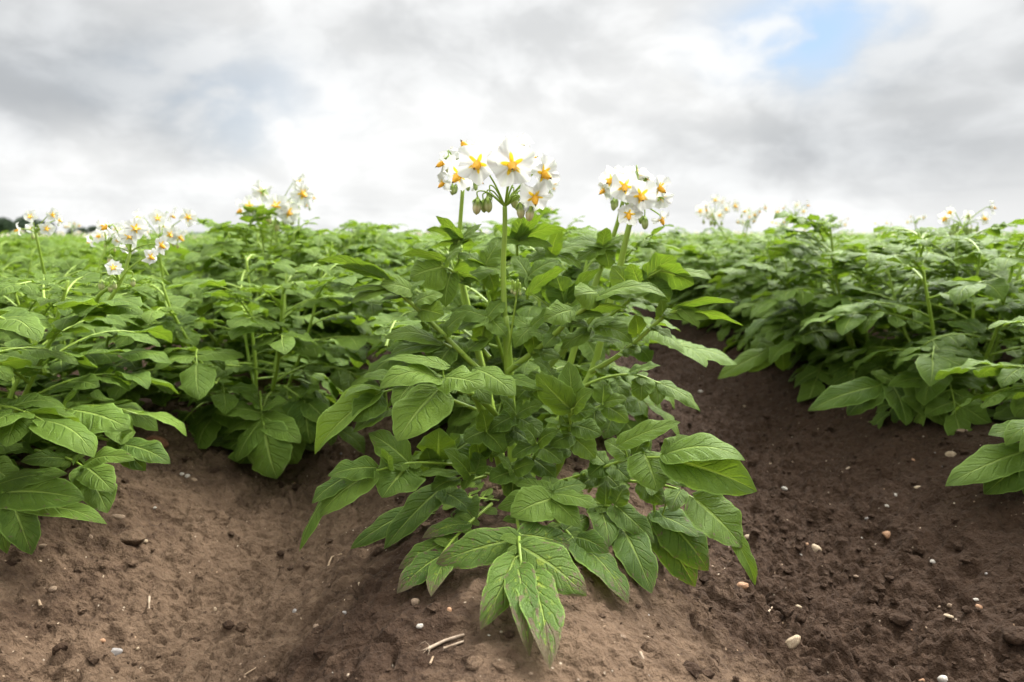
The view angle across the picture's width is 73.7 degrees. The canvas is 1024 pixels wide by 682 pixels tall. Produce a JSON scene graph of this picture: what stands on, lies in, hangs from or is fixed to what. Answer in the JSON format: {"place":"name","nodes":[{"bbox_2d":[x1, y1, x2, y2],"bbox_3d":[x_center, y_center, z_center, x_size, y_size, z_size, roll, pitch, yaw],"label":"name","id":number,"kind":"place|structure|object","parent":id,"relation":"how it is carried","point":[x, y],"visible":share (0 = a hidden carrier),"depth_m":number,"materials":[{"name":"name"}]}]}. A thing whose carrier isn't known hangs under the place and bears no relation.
{"place":"outdoors","nodes":[
{"label":"outdoors","id":0,"kind":"place"},
{"bbox_2d":[153,232,282,234],"bbox_3d":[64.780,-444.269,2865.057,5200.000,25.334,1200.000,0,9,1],"label":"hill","id":1,"kind":"structure","parent":0,"point":[194,233],"depth_m":2611.18,"materials":[{"name":"green plant"}]},
{"bbox_2d":[0,305,1023,681],"bbox_3d":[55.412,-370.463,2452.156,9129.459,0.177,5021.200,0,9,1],"label":"ground","id":2,"kind":"structure","parent":0,"point":[188,521],"depth_m":0.82,"materials":[{"name":"soil"}]},
{"bbox_2d":[0,273,17,342],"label":"potato plant","id":3,"kind":"object","parent":2,"relation":"on","point":[5,338],"visible":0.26,"depth_m":1.67,"materials":[{"name":"green plant"}]},
{"bbox_2d":[1,250,24,277],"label":"potato plant","id":4,"kind":"object","parent":2,"relation":"on","point":[5,252],"visible":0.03,"depth_m":3.61,"materials":[{"name":"green plant"}]},
{"bbox_2d":[0,216,25,233],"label":"tree","id":5,"kind":"object","parent":2,"relation":"on","point":[6,224],"visible":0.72,"depth_m":149.29,"materials":[{"name":"green plant"}]},
{"bbox_2d":[10,215,38,234],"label":"tree","id":6,"kind":"object","parent":2,"relation":"on","point":[22,221],"visible":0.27,"depth_m":153.40,"materials":[{"name":"green plant"}]},
{"bbox_2d":[0,240,57,302],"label":"potato plant","id":7,"kind":"object","parent":2,"relation":"on","point":[3,257],"visible":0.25,"depth_m":2.65,"materials":[{"name":"green plant"}]},
{"bbox_2d":[1,232,57,256],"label":"potato plant","id":8,"kind":"object","parent":2,"relation":"on","point":[7,235],"visible":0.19,"depth_m":4.77,"materials":[{"name":"green plant"}]},
{"bbox_2d":[0,231,60,263],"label":"potato plant","id":9,"kind":"object","parent":2,"relation":"on","point":[18,238],"visible":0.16,"depth_m":3.84,"materials":[{"name":"green plant"}]},
{"bbox_2d":[0,256,73,373],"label":"potato plant","id":10,"kind":"object","parent":2,"relation":"on","point":[28,271],"visible":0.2,"depth_m":1.79,"materials":[{"name":"green plant"}]},
{"bbox_2d":[34,220,44,234],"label":"tree","id":11,"kind":"object","parent":2,"relation":"on","point":[39,222],"visible":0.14,"depth_m":149.66,"materials":[{"name":"green plant"}]},
{"bbox_2d":[4,234,81,251],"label":"potato plant","id":12,"kind":"object","parent":2,"relation":"on","point":[43,235],"visible":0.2,"depth_m":5.05,"materials":[{"name":"green plant"}]},
{"bbox_2d":[1,242,103,295],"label":"potato plant","id":13,"kind":"object","parent":2,"relation":"on","point":[63,255],"visible":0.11,"depth_m":2.89,"materials":[{"name":"green plant"}]},
{"bbox_2d":[48,586,56,591],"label":"pebble","id":14,"kind":"object","parent":2,"relation":"on","point":[52,588],"visible":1,"depth_m":0.76,"materials":[{"name":"beige stone"}]},
{"bbox_2d":[0,257,108,344],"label":"potato plant","id":15,"kind":"object","parent":2,"relation":"on","point":[46,265],"visible":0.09,"depth_m":2.01,"materials":[{"name":"green plant"}]},
{"bbox_2d":[18,239,91,264],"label":"potato plant","id":16,"kind":"object","parent":2,"relation":"on","point":[59,246],"visible":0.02,"depth_m":3.98,"materials":[{"name":"green plant"}]},
{"bbox_2d":[22,235,91,247],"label":"potato plant","id":17,"kind":"object","parent":2,"relation":"on","point":[64,237],"visible":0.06,"depth_m":6.35,"materials":[{"name":"green plant"}]},
{"bbox_2d":[30,237,106,254],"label":"potato plant","id":18,"kind":"object","parent":2,"relation":"on","point":[67,243],"visible":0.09,"depth_m":5.24,"materials":[{"name":"green plant"}]},
{"bbox_2d":[22,221,134,292],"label":"potato plant","id":19,"kind":"object","parent":2,"relation":"on","point":[74,225],"visible":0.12,"depth_m":3.25,"materials":[{"name":"green plant"}]},
{"bbox_2d":[73,226,91,234],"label":"tree","id":20,"kind":"object","parent":2,"relation":"on","point":[83,229],"visible":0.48,"depth_m":199.64,"materials":[{"name":"green plant"}]},
{"bbox_2d":[85,226,97,232],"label":"tree","id":21,"kind":"object","parent":2,"relation":"on","point":[92,228],"visible":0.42,"depth_m":204.31,"materials":[{"name":"green plant"}]},
{"bbox_2d":[0,218,186,554],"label":"potato plant","id":22,"kind":"object","parent":2,"relation":"on","point":[79,423],"visible":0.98,"depth_m":0.85,"materials":[{"name":"green plant"}]},
{"bbox_2d":[63,238,136,249],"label":"potato plant","id":23,"kind":"object","parent":2,"relation":"on","point":[83,241],"visible":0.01,"depth_m":4.54,"materials":[{"name":"green plant"}]},
{"bbox_2d":[0,206,225,412],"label":"potato plant","id":24,"kind":"object","parent":2,"relation":"on","point":[165,227],"visible":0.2,"depth_m":1.28,"materials":[{"name":"green plant"}]},
{"bbox_2d":[111,648,122,655],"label":"pebble","id":25,"kind":"object","parent":2,"relation":"on","point":[116,651],"visible":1,"depth_m":0.72,"materials":[{"name":"grey stone"}]},
{"bbox_2d":[111,514,124,519],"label":"pebble","id":26,"kind":"object","parent":2,"relation":"on","point":[118,516],"visible":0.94,"depth_m":0.91,"materials":[{"name":"beige stone"}]},
{"bbox_2d":[50,236,189,337],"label":"potato plant","id":27,"kind":"object","parent":2,"relation":"on","point":[92,260],"visible":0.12,"depth_m":2.24,"materials":[{"name":"green plant"}]},
{"bbox_2d":[93,223,162,273],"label":"potato plant","id":28,"kind":"object","parent":2,"relation":"on","point":[136,265],"visible":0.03,"depth_m":3.54,"materials":[{"name":"green plant"}]},
{"bbox_2d":[117,527,146,544],"bbox_3d":[-0.500,0.255,0.892,0.041,0.018,0.040,-2,9,-12],"label":"soil clod","id":29,"kind":"object","parent":2,"relation":"on","point":[135,536],"visible":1,"depth_m":0.88,"materials":[{"name":"brown soil"}]},
{"bbox_2d":[64,234,233,330],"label":"potato plant","id":30,"kind":"object","parent":2,"relation":"on","point":[142,241],"visible":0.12,"depth_m":2.48,"materials":[{"name":"green plant"}]},
{"bbox_2d":[145,435,168,448],"bbox_3d":[-0.593,0.171,1.139,0.043,0.025,0.030,14,13,19],"label":"pebble","id":31,"kind":"object","parent":2,"relation":"on","point":[164,443],"visible":0.52,"depth_m":1.13,"materials":[{"name":"orange stone"}]},
{"bbox_2d":[144,227,202,247],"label":"potato plant","id":32,"kind":"object","parent":2,"relation":"on","point":[187,239],"visible":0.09,"depth_m":5.50,"materials":[{"name":"green plant"}]},
{"bbox_2d":[135,253,229,298],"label":"potato plant","id":33,"kind":"object","parent":2,"relation":"on","point":[186,265],"visible":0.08,"depth_m":2.77,"materials":[{"name":"green plant"}]},
{"bbox_2d":[209,467,220,472],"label":"soil clod","id":34,"kind":"object","parent":2,"relation":"on","point":[215,470],"visible":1,"depth_m":1.12,"materials":[{"name":"brown soil"}]},
{"bbox_2d":[151,233,306,299],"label":"potato plant","id":35,"kind":"object","parent":2,"relation":"on","point":[211,236],"visible":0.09,"depth_m":3.17,"materials":[{"name":"green plant"}]},
{"bbox_2d":[168,223,289,276],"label":"potato plant","id":36,"kind":"object","parent":2,"relation":"on","point":[219,236],"visible":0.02,"depth_m":3.40,"materials":[{"name":"green plant"}]},
{"bbox_2d":[71,253,408,478],"bbox_3d":[-0.544,0.032,1.337,0.580,0.405,0.628,-7,11,-39],"label":"potato plant","id":37,"kind":"object","parent":2,"relation":"on","point":[273,435],"visible":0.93,"depth_m":1.21,"materials":[{"name":"green plant"}]},
{"bbox_2d":[103,173,386,391],"bbox_3d":[-0.684,-0.147,1.786,0.718,0.563,0.603,-1,9,-5],"label":"potato plant","id":38,"kind":"object","parent":2,"relation":"on","point":[283,208],"visible":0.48,"depth_m":1.67,"materials":[{"name":"green plant"}]},
{"bbox_2d":[178,193,408,372],"bbox_3d":[-0.625,-0.176,2.014,0.633,0.529,0.694,0,9,-3],"label":"potato plant","id":39,"kind":"object","parent":2,"relation":"on","point":[236,262],"visible":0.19,"depth_m":1.90,"materials":[{"name":"green plant"}]},
{"bbox_2d":[221,219,412,355],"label":"potato plant","id":40,"kind":"object","parent":2,"relation":"on","point":[343,331],"visible":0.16,"depth_m":2.17,"materials":[{"name":"green plant"}]},
{"bbox_2d":[271,220,422,320],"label":"potato plant","id":41,"kind":"object","parent":2,"relation":"on","point":[351,224],"visible":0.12,"depth_m":2.54,"materials":[{"name":"green plant"}]},
{"bbox_2d":[299,223,435,313],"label":"potato plant","id":42,"kind":"object","parent":2,"relation":"on","point":[396,263],"visible":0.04,"depth_m":2.75,"materials":[{"name":"green plant"}]},
{"bbox_2d":[332,234,422,273],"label":"potato plant","id":43,"kind":"object","parent":2,"relation":"on","point":[392,246],"visible":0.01,"depth_m":3.27,"materials":[{"name":"green plant"}]},
{"bbox_2d":[331,241,429,291],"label":"potato plant","id":44,"kind":"object","parent":2,"relation":"on","point":[395,247],"visible":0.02,"depth_m":3.33,"materials":[{"name":"green plant"}]},
{"bbox_2d":[411,598,419,604],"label":"pebble","id":45,"kind":"object","parent":2,"relation":"on","point":[414,601],"visible":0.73,"depth_m":0.62,"materials":[{"name":"beige stone"}]},
{"bbox_2d":[386,229,444,254],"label":"potato plant","id":46,"kind":"object","parent":2,"relation":"on","point":[418,233],"visible":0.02,"depth_m":3.71,"materials":[{"name":"green plant"}]},
{"bbox_2d":[415,231,454,259],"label":"potato plant","id":47,"kind":"object","parent":2,"relation":"on","point":[431,235],"visible":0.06,"depth_m":4.89,"materials":[{"name":"green plant"}]},
{"bbox_2d":[418,633,464,653],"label":"dry stalk","id":48,"kind":"object","parent":2,"relation":"on","point":[429,648],"visible":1,"depth_m":0.55,"materials":[{"name":"plant"}]},
{"bbox_2d":[443,641,463,649],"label":"dry stalk","id":49,"kind":"object","parent":2,"relation":"on","point":[451,645],"visible":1,"depth_m":0.54,"materials":[{"name":"plant"}]},
{"bbox_2d":[466,656,482,670],"bbox_3d":[-0.027,0.247,0.521,0.016,0.009,0.016,-3,9,-19],"label":"soil clod","id":50,"kind":"object","parent":2,"relation":"on","point":[473,663],"visible":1,"depth_m":0.52,"materials":[{"name":"brown soil"}]},
{"bbox_2d":[491,657,517,673],"bbox_3d":[-0.006,0.245,0.515,0.020,0.008,0.017,5,10,29],"label":"soil clod","id":51,"kind":"object","parent":2,"relation":"on","point":[500,665],"visible":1,"depth_m":0.51,"materials":[{"name":"brown soil"}]},
{"bbox_2d":[372,217,645,396],"bbox_3d":[-0.018,-0.053,1.530,0.596,0.445,0.654,-1,9,-5],"label":"potato plant","id":52,"kind":"object","parent":2,"relation":"on","point":[527,309],"visible":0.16,"depth_m":1.35,"materials":[{"name":"green plant"}]},
{"bbox_2d":[0,227,1023,247],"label":"distant potato crop","id":53,"kind":"object","parent":2,"relation":"on","point":[67,236],"visible":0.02,"depth_m":14.63,"materials":[{"name":"green plant"}]},
{"bbox_2d":[0,230,1018,237],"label":"distant potato flowers","id":54,"kind":"object","parent":53,"relation":"on","point":[85,235],"visible":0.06,"depth_m":10.95,"materials":[{"name":"white plant"}]},
{"bbox_2d":[471,206,552,291],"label":"potato plant","id":55,"kind":"object","parent":2,"relation":"on","point":[550,207],"visible":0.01,"depth_m":2.66,"materials":[{"name":"green plant"}]},
{"bbox_2d":[424,226,606,360],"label":"potato plant","id":56,"kind":"object","parent":2,"relation":"on","point":[457,302],"visible":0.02,"depth_m":1.65,"materials":[{"name":"green plant"}]},
{"bbox_2d":[299,133,756,668],"bbox_3d":[0.018,0.007,0.770,0.473,0.505,0.614,0,9,1],"label":"potato plant","id":57,"kind":"object","parent":2,"relation":"on","point":[533,571],"visible":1,"depth_m":0.75,"materials":[{"name":"green plant"}]},
{"bbox_2d":[440,217,632,358],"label":"potato plant","id":58,"kind":"object","parent":2,"relation":"on","point":[495,232],"visible":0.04,"depth_m":1.98,"materials":[{"name":"green plant"}]},
{"bbox_2d":[342,224,736,454],"bbox_3d":[0.021,-0.011,1.265,0.687,0.398,0.665,0,9,-3],"label":"potato plant","id":59,"kind":"object","parent":2,"relation":"on","point":[460,419],"visible":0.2,"depth_m":1.12,"materials":[{"name":"green plant"}]},
{"bbox_2d":[443,181,635,355],"bbox_3d":[0.051,-0.248,2.340,0.754,0.605,0.634,1,9,7],"label":"potato plant","id":60,"kind":"object","parent":2,"relation":"on","point":[545,211],"visible":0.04,"depth_m":2.23,"materials":[{"name":"green plant"}]},
{"bbox_2d":[571,603,582,610],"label":"soil clod","id":61,"kind":"object","parent":2,"relation":"on","point":[577,606],"visible":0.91,"depth_m":0.61,"materials":[{"name":"brown soil"}]},
{"bbox_2d":[624,232,676,263],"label":"potato plant","id":62,"kind":"object","parent":2,"relation":"on","point":[638,238],"visible":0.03,"depth_m":4.62,"materials":[{"name":"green plant"}]},
{"bbox_2d":[626,233,680,261],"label":"potato plant","id":63,"kind":"object","parent":2,"relation":"on","point":[639,237],"visible":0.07,"depth_m":4.47,"materials":[{"name":"green plant"}]},
{"bbox_2d":[633,246,675,261],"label":"potato plant","id":64,"kind":"object","parent":2,"relation":"on","point":[638,251],"visible":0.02,"depth_m":4.09,"materials":[{"name":"green plant"}]},
{"bbox_2d":[628,232,711,268],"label":"potato plant","id":65,"kind":"object","parent":2,"relation":"on","point":[640,257],"visible":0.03,"depth_m":3.73,"materials":[{"name":"green plant"}]},
{"bbox_2d":[632,227,744,308],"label":"potato plant","id":66,"kind":"object","parent":2,"relation":"on","point":[664,239],"visible":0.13,"depth_m":3.29,"materials":[{"name":"green plant"}]},
{"bbox_2d":[644,227,738,290],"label":"potato plant","id":67,"kind":"object","parent":2,"relation":"on","point":[704,241],"visible":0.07,"depth_m":3.41,"materials":[{"name":"green plant"}]},
{"bbox_2d":[649,233,765,311],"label":"potato plant","id":68,"kind":"object","parent":2,"relation":"on","point":[689,290],"visible":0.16,"depth_m":2.90,"materials":[{"name":"green plant"}]},
{"bbox_2d":[667,204,798,325],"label":"potato plant","id":69,"kind":"object","parent":2,"relation":"on","point":[692,249],"visible":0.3,"depth_m":2.65,"materials":[{"name":"green plant"}]},
{"bbox_2d":[737,582,748,588],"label":"pebble","id":70,"kind":"object","parent":2,"relation":"on","point":[743,585],"visible":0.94,"depth_m":0.80,"materials":[{"name":"beige stone"}]},
{"bbox_2d":[678,195,820,340],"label":"potato plant","id":71,"kind":"object","parent":2,"relation":"on","point":[711,215],"visible":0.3,"depth_m":2.41,"materials":[{"name":"green plant"}]},
{"bbox_2d":[766,595,784,611],"bbox_3d":[0.306,0.306,0.794,0.020,0.020,0.021,0,9,0],"label":"soil clod","id":72,"kind":"object","parent":2,"relation":"on","point":[775,602],"visible":0.8,"depth_m":0.79,"materials":[{"name":"brown soil"}]},
{"bbox_2d":[785,635,800,648],"bbox_3d":[0.296,0.318,0.719,0.021,0.018,0.011,-6,38,-34],"label":"pebble","id":73,"kind":"object","parent":2,"relation":"on","point":[792,642],"visible":1,"depth_m":0.71,"materials":[{"name":"beige stone"}]},
{"bbox_2d":[750,216,847,275],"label":"potato plant","id":74,"kind":"object","parent":2,"relation":"on","point":[844,224],"visible":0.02,"depth_m":4.11,"materials":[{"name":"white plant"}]},
{"bbox_2d":[707,200,905,352],"bbox_3d":[0.926,-0.190,2.142,0.572,0.511,0.627,0,9,-1],"label":"potato plant","id":75,"kind":"object","parent":2,"relation":"on","point":[734,275],"visible":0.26,"depth_m":2.15,"materials":[{"name":"green plant"}]},
{"bbox_2d":[806,657,821,673],"bbox_3d":[0.313,0.332,0.697,0.026,0.014,0.025,-5,10,-28],"label":"soil clod","id":76,"kind":"object","parent":2,"relation":"on","point":[815,665],"visible":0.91,"depth_m":0.69,"materials":[{"name":"brown soil"}]},
{"bbox_2d":[763,228,869,282],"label":"potato plant","id":77,"kind":"object","parent":2,"relation":"on","point":[836,256],"visible":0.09,"depth_m":3.53,"materials":[{"name":"green plant"}]},
{"bbox_2d":[812,544,821,551],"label":"pebble","id":78,"kind":"object","parent":2,"relation":"on","point":[815,548],"visible":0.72,"depth_m":0.98,"materials":[{"name":"beige stone"}]},
{"bbox_2d":[731,234,944,369],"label":"potato plant","id":79,"kind":"object","parent":2,"relation":"on","point":[768,332],"visible":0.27,"depth_m":1.81,"materials":[{"name":"green plant"}]},
{"bbox_2d":[800,239,886,285],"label":"potato plant","id":80,"kind":"object","parent":2,"relation":"on","point":[844,250],"visible":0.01,"depth_m":3.22,"materials":[{"name":"green plant"}]},
{"bbox_2d":[838,220,896,254],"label":"potato plant","id":81,"kind":"object","parent":2,"relation":"on","point":[886,223],"visible":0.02,"depth_m":4.48,"materials":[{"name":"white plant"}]},
{"bbox_2d":[718,200,1023,401],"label":"potato plant","id":82,"kind":"object","parent":2,"relation":"on","point":[810,379],"visible":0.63,"depth_m":1.57,"materials":[{"name":"green plant"}]},
{"bbox_2d":[831,225,911,289],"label":"potato plant","id":83,"kind":"object","parent":2,"relation":"on","point":[845,252],"visible":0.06,"depth_m":2.99,"materials":[{"name":"green plant"}]},
{"bbox_2d":[882,531,890,538],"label":"pebble","id":84,"kind":"object","parent":2,"relation":"on","point":[886,534],"visible":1,"depth_m":0.98,"materials":[{"name":"beige stone"}]},
{"bbox_2d":[889,612,911,626],"bbox_3d":[0.441,0.316,0.776,0.018,0.011,0.022,-6,10,-33],"label":"soil clod","id":85,"kind":"object","parent":2,"relation":"on","point":[901,619],"visible":1,"depth_m":0.77,"materials":[{"name":"brown soil"}]},
{"bbox_2d":[799,218,1023,435],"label":"potato plant","id":86,"kind":"object","parent":2,"relation":"on","point":[918,392],"visible":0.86,"depth_m":1.27,"materials":[{"name":"green plant"}]},
{"bbox_2d":[840,214,995,321],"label":"potato plant","id":87,"kind":"object","parent":2,"relation":"on","point":[937,242],"visible":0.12,"depth_m":2.63,"materials":[{"name":"green plant"}]},
{"bbox_2d":[937,675,947,681],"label":"pebble","id":88,"kind":"object","parent":2,"relation":"on","point":[942,678],"visible":1,"depth_m":0.68,"materials":[{"name":"white stone"}]},
{"bbox_2d":[945,451,955,456],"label":"pebble","id":89,"kind":"object","parent":2,"relation":"on","point":[950,453],"visible":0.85,"depth_m":1.11,"materials":[{"name":"beige stone"}]},
{"bbox_2d":[886,235,1023,333],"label":"potato plant","id":90,"kind":"object","parent":2,"relation":"on","point":[1006,245],"visible":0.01,"depth_m":2.32,"materials":[{"name":"green plant"}]},
{"bbox_2d":[893,248,1023,365],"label":"potato plant","id":91,"kind":"object","parent":2,"relation":"on","point":[988,334],"visible":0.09,"depth_m":2.11,"materials":[{"name":"green plant"}]},
{"bbox_2d":[934,316,1023,493],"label":"potato plant","id":92,"kind":"object","parent":2,"relation":"on","point":[996,469],"visible":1,"depth_m":0.94,"materials":[{"name":"green plant"}]},
{"bbox_2d":[952,231,1021,265],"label":"potato plant","id":93,"kind":"object","parent":2,"relation":"on","point":[1014,232],"visible":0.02,"depth_m":3.24,"materials":[{"name":"green plant"}]},
{"bbox_2d":[976,230,1021,286],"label":"potato plant","id":94,"kind":"object","parent":2,"relation":"on","point":[996,237],"visible":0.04,"depth_m":3.17,"materials":[{"name":"green plant"}]},
{"bbox_2d":[997,253,1023,363],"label":"potato plant","id":95,"kind":"object","parent":2,"relation":"on","point":[1015,361],"visible":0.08,"depth_m":1.91,"materials":[{"name":"green plant"}]},
{"bbox_2d":[1002,626,1023,645],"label":"soil clod","id":96,"kind":"object","parent":2,"relation":"on","point":[1013,635],"visible":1,"depth_m":0.69,"materials":[{"name":"brown soil"}]},
{"bbox_2d":[0,0,1023,235],"label":"sky","id":97,"kind":"structure","parent":0,"point":[866,112],"materials":[{"name":"white"}]}
]}

